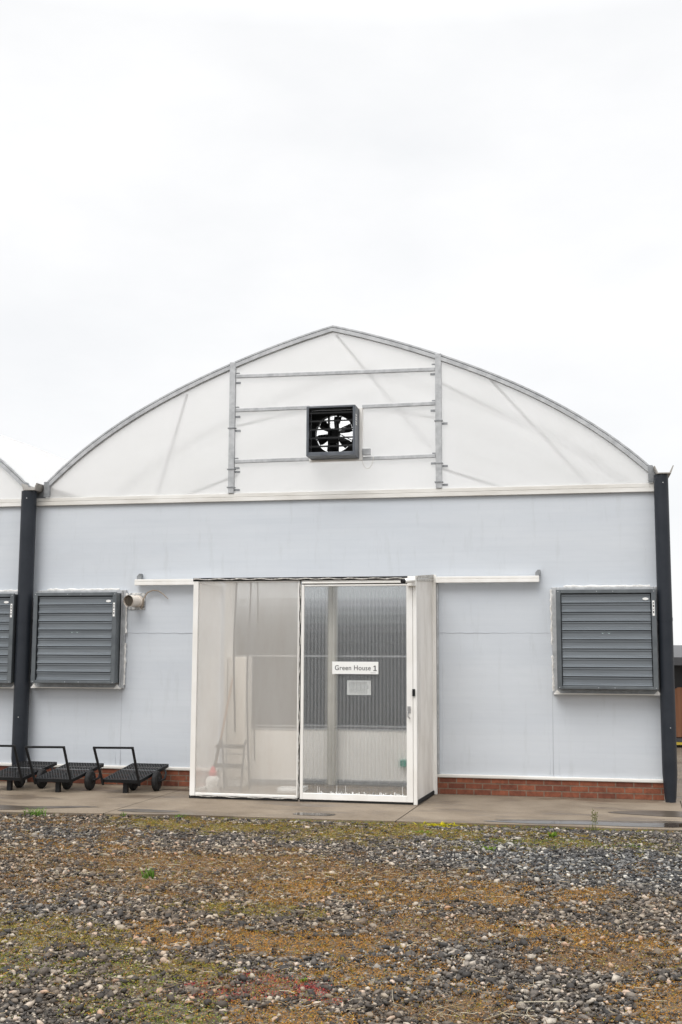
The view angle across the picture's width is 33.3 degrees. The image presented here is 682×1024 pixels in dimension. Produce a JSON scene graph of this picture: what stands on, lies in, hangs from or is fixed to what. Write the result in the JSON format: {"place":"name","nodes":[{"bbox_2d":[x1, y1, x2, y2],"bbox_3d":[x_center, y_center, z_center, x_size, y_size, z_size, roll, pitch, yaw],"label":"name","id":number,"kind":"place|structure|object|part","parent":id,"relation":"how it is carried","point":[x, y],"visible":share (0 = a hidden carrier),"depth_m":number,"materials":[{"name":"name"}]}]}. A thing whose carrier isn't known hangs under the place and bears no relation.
{"place":"outdoors","nodes":[
{"label":"outdoors","id":0,"kind":"place"},
{"bbox_2d":[277,786,295,792],"bbox_3d":[-0.716,4.015,16.493,0.360,0.060,0.280,-1,-7,12],"label":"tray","id":1,"kind":"object","parent":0,"point":[286,789],"visible":0.57,"depth_m":16.49,"materials":[{"name":"white plastic"}]},
{"bbox_2d":[0,779,681,1023],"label":"ground","id":2,"kind":"structure","parent":0,"point":[345,1018],"depth_m":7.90,"materials":[{"name":"grey gravel"}]},
{"bbox_2d":[0,458,43,781],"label":"greenhouse","id":3,"kind":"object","parent":2,"relation":"on","point":[14,484],"visible":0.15,"depth_m":18.09,"materials":[{"name":"grey plastic"}]},
{"bbox_2d":[0,589,17,687],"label":"louvred vent","id":4,"kind":"object","parent":3,"relation":"attached to","point":[8,608],"visible":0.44,"depth_m":17.65,"materials":[{"name":"metal"}]},
{"bbox_2d":[11,490,36,782],"bbox_3d":[-4.924,1.925,17.699,0.243,4.530,0.244,-1,-7,12],"label":"downpipe","id":5,"kind":"object","parent":3,"relation":"attached to","point":[24,619],"visible":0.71,"depth_m":17.63,"materials":[{"name":"grey metal"}]},
{"bbox_2d":[22,807,53,815],"bbox_3d":[-3.761,3.717,14.174,0.652,0.118,0.365,1,-7,-5],"label":"grass tuft","id":6,"kind":"object","parent":2,"relation":"on","point":[33,813],"visible":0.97,"depth_m":14.15,"materials":[{"name":"green plant"}]},
{"bbox_2d":[140,866,153,879],"bbox_3d":[-1.732,3.239,10.241,0.118,0.123,0.182,5,-8,-34],"label":"grass tuft","id":7,"kind":"object","parent":2,"relation":"on","point":[148,873],"visible":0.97,"depth_m":10.23,"materials":[{"name":"green plant"}]},
{"bbox_2d":[0,813,681,1023],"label":"dry straw","id":8,"kind":"object","parent":2,"relation":"on","point":[168,903],"visible":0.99,"depth_m":9.52,"materials":[{"name":"beige plant"}]},
{"bbox_2d":[0,812,681,1023],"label":"moss","id":9,"kind":"object","parent":2,"relation":"on","point":[265,944],"visible":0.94,"depth_m":8.45,"materials":[{"name":"green plant"}]},
{"bbox_2d":[27,325,673,800],"bbox_3d":[2.446,2.180,29.543,9.875,7.004,26.280,-1,-7,12],"label":"greenhouse","id":10,"kind":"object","parent":2,"relation":"on","point":[473,471],"visible":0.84,"depth_m":17.11,"materials":[{"name":"grey plastic"}]},
{"bbox_2d":[31,588,127,688],"bbox_3d":[-4.055,1.932,17.526,1.536,1.540,0.292,-1,-7,12],"label":"louvred vent","id":11,"kind":"object","parent":10,"relation":"attached to","point":[78,638],"visible":0.98,"depth_m":17.43,"materials":[{"name":"metal"}]},
{"bbox_2d":[123,590,167,609],"bbox_3d":[-2.978,1.331,17.371,0.658,0.304,0.320,-1,-7,12],"label":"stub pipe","id":12,"kind":"object","parent":10,"relation":"attached to","point":[134,601],"visible":1,"depth_m":17.43,"materials":[{"name":"beige plastic"}]},
{"bbox_2d":[134,574,218,585],"bbox_3d":[-2.502,1.026,17.393,1.325,0.180,0.130,-1,-7,12],"label":"track cover","id":13,"kind":"object","parent":10,"relation":"attached to","point":[140,581],"visible":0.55,"depth_m":17.37,"materials":[{"name":"white metal"}]},
{"bbox_2d":[306,405,362,461],"bbox_3d":[-0.106,-1.179,17.049,0.817,0.801,0.392,-1,-7,12],"label":"exhaust fan","id":14,"kind":"object","parent":10,"relation":"attached to","point":[316,416],"visible":1,"depth_m":17.07,"materials":[{"name":"black metal"}]},
{"bbox_2d":[362,448,373,468],"bbox_3d":[0.397,-0.797,17.038,0.189,0.304,0.045,-1,-7,12],"label":"junction box","id":15,"kind":"object","parent":10,"relation":"attached to","point":[366,451],"visible":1,"depth_m":17.03,"materials":[{"name":"grey plastic"}]},
{"bbox_2d":[436,570,539,582],"bbox_3d":[2.117,0.929,16.450,1.495,0.180,0.130,-1,-7,12],"label":"track cover","id":16,"kind":"object","parent":10,"relation":"attached to","point":[480,579],"visible":1,"depth_m":16.39,"materials":[{"name":"white metal"}]},
{"bbox_2d":[550,585,659,695],"bbox_3d":[3.703,1.778,15.942,1.536,1.540,0.292,-1,-7,12],"label":"louvred vent","id":17,"kind":"object","parent":10,"relation":"attached to","point":[604,639],"visible":0.88,"depth_m":15.86,"materials":[{"name":"metal"}]},
{"bbox_2d":[653,474,676,802],"bbox_3d":[4.493,1.727,15.778,0.207,4.530,0.208,-1,-7,12],"label":"downpipe","id":18,"kind":"object","parent":10,"relation":"attached to","point":[665,639],"visible":0.96,"depth_m":15.70,"materials":[{"name":"grey metal"}]},
{"bbox_2d":[413,821,464,827],"bbox_3d":[1.186,3.696,13.471,0.726,0.062,0.659,-3,-8,24],"label":"yellow weed","id":19,"kind":"object","parent":2,"relation":"on","point":[440,824],"visible":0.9,"depth_m":13.48,"materials":[{"name":"yellow plant"}]},
{"bbox_2d":[548,832,556,837],"bbox_3d":[2.335,3.571,12.625,0.112,0.081,0.116,-1,-7,12],"label":"leafy weed","id":20,"kind":"object","parent":2,"relation":"on","point":[552,835],"visible":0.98,"depth_m":12.61,"materials":[{"name":"green plant"}]},
{"bbox_2d":[586,810,597,830],"bbox_3d":[2.862,3.535,13.075,0.190,0.268,0.094,0,-7,6],"label":"tall weed","id":21,"kind":"object","parent":2,"relation":"on","point":[594,817],"visible":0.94,"depth_m":13.08,"materials":[{"name":"green plant"}]},
{"bbox_2d":[0,781,681,831],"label":"pavement","id":22,"kind":"structure","parent":0,"point":[483,810],"depth_m":14.88,"materials":[{"name":"concrete"}]},
{"bbox_2d":[0,745,56,790],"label":"platform trolley","id":23,"kind":"object","parent":22,"relation":"on","point":[20,774],"visible":0.89,"depth_m":16.73,"materials":[{"name":"black metal"}]},
{"bbox_2d":[0,805,93,809],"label":"puddle","id":24,"kind":"object","parent":22,"relation":"on","point":[13,807],"visible":0.96,"depth_m":14.69,"materials":[{"name":"liquid"}]},
{"bbox_2d":[25,746,103,791],"bbox_3d":[-3.981,3.707,16.611,0.804,0.675,1.153,-1,-7,12],"label":"platform trolley","id":25,"kind":"object","parent":22,"relation":"on","point":[67,777],"visible":0.98,"depth_m":16.50,"materials":[{"name":"black metal"}]},
{"bbox_2d":[93,746,168,792],"bbox_3d":[-3.000,3.702,16.542,0.804,0.675,1.153,-1,-7,12],"label":"platform trolley","id":26,"kind":"object","parent":22,"relation":"on","point":[133,780],"visible":1,"depth_m":16.43,"materials":[{"name":"black metal"}]},
{"bbox_2d":[119,809,179,811],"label":"puddle","id":27,"kind":"object","parent":22,"relation":"on","point":[141,810],"visible":1,"depth_m":14.44,"materials":[{"name":"liquid"}]},
{"bbox_2d":[204,766,219,792],"bbox_3d":[-1.840,3.838,16.356,0.237,0.370,0.200,-1,-7,12],"label":"plastic jug","id":28,"kind":"object","parent":22,"relation":"on","point":[212,784],"visible":0.98,"depth_m":16.28,"materials":[{"name":"white plastic"}]},
{"bbox_2d":[215,679,232,789],"bbox_3d":[-1.812,3.287,16.934,0.227,1.604,0.528,-2,-7,18],"label":"broom","id":29,"kind":"object","parent":22,"relation":"on","point":[225,716],"visible":0.4,"depth_m":17.02,"materials":[{"name":"grey wood"}]},
{"bbox_2d":[213,739,250,791],"bbox_3d":[-1.620,3.706,16.719,0.501,0.734,0.549,-1,-7,12],"label":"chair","id":30,"kind":"object","parent":22,"relation":"on","point":[223,765],"visible":0.85,"depth_m":16.68,"materials":[{"name":"grey metal"}]},
{"bbox_2d":[226,657,251,785],"bbox_3d":[-1.549,3.180,17.389,0.295,1.930,0.345,-1,-7,12],"label":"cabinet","id":31,"kind":"object","parent":22,"relation":"on","point":[233,775],"visible":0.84,"depth_m":17.24,"materials":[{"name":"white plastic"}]},
{"bbox_3d":[-1.585,3.105,17.232,0.280,1.760,0.009,-1,-7,12],"label":"door","id":32,"kind":"part","parent":31,"relation":"part of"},
{"bbox_2d":[293,812,334,815],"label":"puddle","id":33,"kind":"object","parent":22,"relation":"on","point":[316,814],"visible":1,"depth_m":14.16,"materials":[{"name":"grey liquid"}]},
{"bbox_2d":[189,575,439,804],"bbox_3d":[-0.354,2.427,16.169,3.345,3.137,1.320,-1,-7,12],"label":"entrance porch","id":34,"kind":"object","parent":22,"relation":"on","point":[369,738],"visible":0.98,"depth_m":15.50,"materials":[{"name":"white metal"}]},
{"bbox_2d":[233,583,237,731],"bbox_3d":[-1.489,2.019,16.016,0.056,2.101,0.026,-1,-7,12],"label":"cable","id":35,"kind":"object","parent":34,"relation":"hanging from","point":[234,658],"visible":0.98,"depth_m":16.00,"materials":[{"name":"grey plastic"}]},
{"bbox_2d":[246,582,251,753],"bbox_3d":[-1.297,2.168,15.989,0.055,2.400,0.022,-1,-7,12],"label":"cable","id":36,"kind":"object","parent":34,"relation":"hanging from","point":[247,670],"visible":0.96,"depth_m":15.97,"materials":[{"name":"grey plastic"}]},
{"bbox_2d":[253,582,258,760],"bbox_3d":[-1.193,2.219,15.992,0.051,2.500,0.018,-1,-7,12],"label":"cable","id":37,"kind":"object","parent":34,"relation":"hanging from","point":[255,666],"visible":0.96,"depth_m":16.00,"materials":[{"name":"grey plastic"}]},
{"bbox_2d":[300,581,413,804],"bbox_3d":[0.208,2.425,15.433,1.560,2.966,0.114,-1,-7,12],"label":"door","id":38,"kind":"structure","parent":34,"relation":"in","point":[356,730],"depth_m":15.45,"materials":[{"name":"white metal"}]},
{"bbox_2d":[332,662,377,673],"bbox_3d":[0.192,2.115,15.470,0.637,0.166,0.008,-1,-7,12],"label":"sign","id":39,"kind":"object","parent":38,"relation":"attached to","point":[354,667],"visible":1,"depth_m":15.47,"materials":[{"name":"white plastic"}]},
{"bbox_2d":[400,576,415,585],"bbox_3d":[0.917,0.926,15.344,0.150,0.135,0.272,-4,-8,32],"label":"security camera","id":40,"kind":"object","parent":34,"relation":"attached to","point":[410,580],"visible":1,"depth_m":15.33,"materials":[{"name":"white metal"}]},
{"bbox_2d":[492,821,681,826],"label":"puddle","id":41,"kind":"object","parent":22,"relation":"on","point":[619,824],"visible":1,"depth_m":13.50,"materials":[{"name":"grey liquid"}]},
{"bbox_2d":[609,810,681,816],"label":"puddle","id":42,"kind":"object","parent":22,"relation":"on","point":[663,813],"visible":1,"depth_m":14.44,"materials":[{"name":"liquid"}]},
{"bbox_2d":[0,0,681,644],"label":"sky","id":43,"kind":"structure","parent":0,"point":[190,189],"materials":[{"name":"white"}]},
{"bbox_2d":[664,747,681,803],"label":"path","id":44,"kind":"structure","parent":0,"point":[679,774],"depth_m":18.91,"materials":[{"name":"concrete"}]},
{"bbox_2d":[673,645,681,746],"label":"shed","id":45,"kind":"structure","parent":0,"point":[678,674],"depth_m":24.68,"materials":[{"name":"grey"}]},
{"bbox_2d":[675,687,681,736],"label":"door","id":46,"kind":"structure","parent":45,"relation":"in","point":[678,691],"depth_m":24.66,"materials":[{"name":"brown wood"}]}
]}

